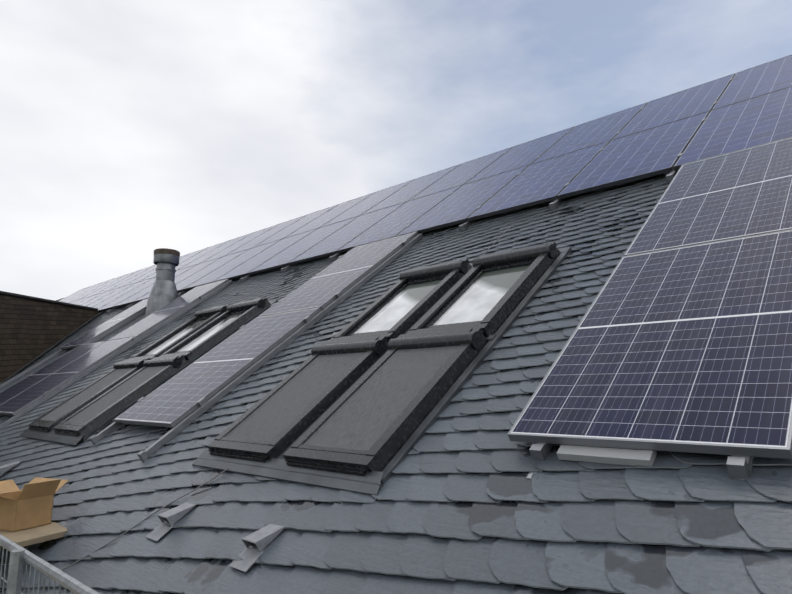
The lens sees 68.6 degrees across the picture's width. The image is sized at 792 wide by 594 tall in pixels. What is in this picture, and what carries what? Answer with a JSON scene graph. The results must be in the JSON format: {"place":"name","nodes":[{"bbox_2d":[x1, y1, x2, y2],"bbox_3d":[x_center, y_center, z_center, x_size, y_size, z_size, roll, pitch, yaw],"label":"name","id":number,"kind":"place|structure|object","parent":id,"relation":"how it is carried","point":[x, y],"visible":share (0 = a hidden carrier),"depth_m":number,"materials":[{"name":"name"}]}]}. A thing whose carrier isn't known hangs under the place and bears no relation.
{"place":"outdoors","nodes":[
{"label":"outdoors","id":0,"kind":"place"},
{"bbox_2d":[0,294,100,382],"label":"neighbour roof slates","id":1,"kind":"object","parent":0,"point":[30,330],"depth_m":10.62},
{"bbox_2d":[0,291,97,310],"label":"coping","id":2,"kind":"object","parent":1,"relation":"on","point":[45,300],"visible":0.89,"depth_m":11.28,"materials":[{"name":"grey metal"}]},
{"bbox_2d":[0,172,791,593],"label":"roof slates","id":3,"kind":"object","parent":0,"point":[458,504],"visible":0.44,"depth_m":2.53,"materials":[{"name":"grey stone"}]},
{"bbox_2d":[29,242,559,475],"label":"skylight frames","id":4,"kind":"structure","parent":3,"relation":"in","point":[469,339],"depth_m":3.77,"materials":[{"name":"black metal"}]},
{"bbox_2d":[40,346,458,450],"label":"skylight shutters","id":5,"kind":"object","parent":4,"relation":"attached to","point":[366,414],"visible":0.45,"depth_m":3.37,"materials":[{"name":"grey fabric"}]},
{"bbox_2d":[146,265,529,354],"bbox_3d":[-0.973,0.224,5.369,4.690,0.001,0.790,-9,23,42],"label":"skylight glass","id":6,"kind":"object","parent":4,"relation":"in","point":[481,296],"visible":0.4,"depth_m":4.19,"materials":[{"name":"glass"}]},
{"bbox_2d":[20,246,571,495],"bbox_3d":[-1.263,0.539,5.001,5.100,0.090,2.455,-9,23,42],"label":"skylight flashing","id":7,"kind":"object","parent":3,"relation":"on","point":[367,483],"visible":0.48,"depth_m":3.11,"materials":[{"name":"grey metal"}]},
{"bbox_2d":[16,198,753,501],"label":"solar roof brackets","id":8,"kind":"object","parent":3,"relation":"on","point":[749,459],"visible":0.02,"depth_m":2.17,"materials":[{"name":"silver metal"}]},
{"bbox_2d":[0,0,791,299],"label":"sky","id":9,"kind":"structure","parent":0,"point":[130,129],"materials":[{"name":"white"}]},
{"label":"solar panel backsheets","id":10,"kind":"object","parent":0,"visible":0},
{"bbox_2d":[0,137,791,458],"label":"panel frame","id":11,"kind":"structure","parent":10,"relation":"on","point":[690,447],"depth_m":3.03,"materials":[{"name":"silver metal"}]},
{"bbox_2d":[59,55,791,311],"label":"solar panel frames","id":12,"kind":"structure","parent":10,"relation":"attached to","point":[625,180],"depth_m":6.59,"materials":[{"name":"silver metal"}]},
{"bbox_2d":[60,55,791,309],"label":"solar panels","id":13,"kind":"object","parent":12,"relation":"in","point":[763,119],"visible":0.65,"depth_m":6.92,"materials":[{"name":"blue glass"}]},
{"label":"roof","id":14,"kind":"object","parent":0,"visible":0},
{"bbox_2d":[0,522,67,550],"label":"wooden board","id":15,"kind":"object","parent":14,"relation":"on","point":[36,535],"visible":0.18,"depth_m":3.32,"materials":[{"name":"brown wood"}]},
{"bbox_2d":[0,477,68,531],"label":"cardboard box","id":16,"kind":"object","parent":15,"relation":"on","point":[29,505],"visible":0.98,"depth_m":3.46,"materials":[{"name":"brown cardboard"}]},
{"bbox_2d":[0,534,99,593],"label":"metal railing","id":17,"kind":"object","parent":14,"relation":"attached to","point":[19,555],"visible":1,"depth_m":2.23,"materials":[{"name":"grey metal"}]},
{"bbox_2d":[0,310,104,384],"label":"valley flashing","id":18,"kind":"object","parent":14,"relation":"attached to","point":[49,349],"depth_m":10.67,"materials":[{"name":"grey metal"}]},
{"bbox_2d":[0,461,283,571],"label":"roof hooks","id":19,"kind":"object","parent":14,"relation":"on","point":[261,539],"visible":0.98,"depth_m":2.51,"materials":[{"name":"metal"}]},
{"bbox_2d":[146,262,177,316],"bbox_3d":[-3.906,-0.061,9.779,0.540,1.160,0.540,-9,-13,42],"label":"flue pipe","id":20,"kind":"object","parent":14,"relation":"attached to","point":[164,292],"visible":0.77,"depth_m":9.64,"materials":[{"name":"silver metal"}]},
{"bbox_2d":[153,254,179,266],"bbox_3d":[-3.907,-0.623,9.873,0.410,0.140,0.410,-9,-13,42],"label":"flue cowl","id":21,"kind":"object","parent":20,"relation":"attached to","point":[171,258],"visible":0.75,"depth_m":9.71,"materials":[{"name":"silver metal"}]},
{"bbox_2d":[154,248,179,256],"bbox_3d":[-3.907,-0.747,9.893,0.420,0.110,0.420,-9,-13,42],"label":"vent cap","id":22,"kind":"object","parent":21,"relation":"on","point":[166,251],"visible":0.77,"depth_m":9.71,"materials":[{"name":"grey metal"}]},
{"bbox_2d":[164,518,256,546],"bbox_3d":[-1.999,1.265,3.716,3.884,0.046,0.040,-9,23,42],"label":"snow stop hook","id":23,"kind":"object","parent":14,"relation":"on","point":[250,543],"visible":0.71,"depth_m":2.48,"materials":[{"name":"black metal"}]},
{"bbox_2d":[22,223,513,592],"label":"solar cable","id":24,"kind":"object","parent":14,"relation":"on","point":[181,496],"visible":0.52,"depth_m":3.13,"materials":[{"name":"grey plastic"}]},
{"bbox_2d":[0,78,748,478],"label":"mounting rails","id":25,"kind":"object","parent":14,"relation":"on","point":[736,466],"visible":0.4,"depth_m":5.23,"materials":[{"name":"silver metal"}]},
{"bbox_2d":[0,138,791,446],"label":"solar panels","id":26,"kind":"object","parent":25,"relation":"on","point":[693,344],"visible":0.94,"depth_m":2.73,"materials":[{"name":"blue glass"}]},
{"bbox_2d":[556,444,657,465],"bbox_3d":[0.826,0.494,2.180,0.340,0.033,0.345,-9,23,42],"label":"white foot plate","id":27,"kind":"object","parent":14,"relation":"on","point":[621,456],"visible":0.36,"depth_m":2.06,"materials":[{"name":"grey"}]}
]}

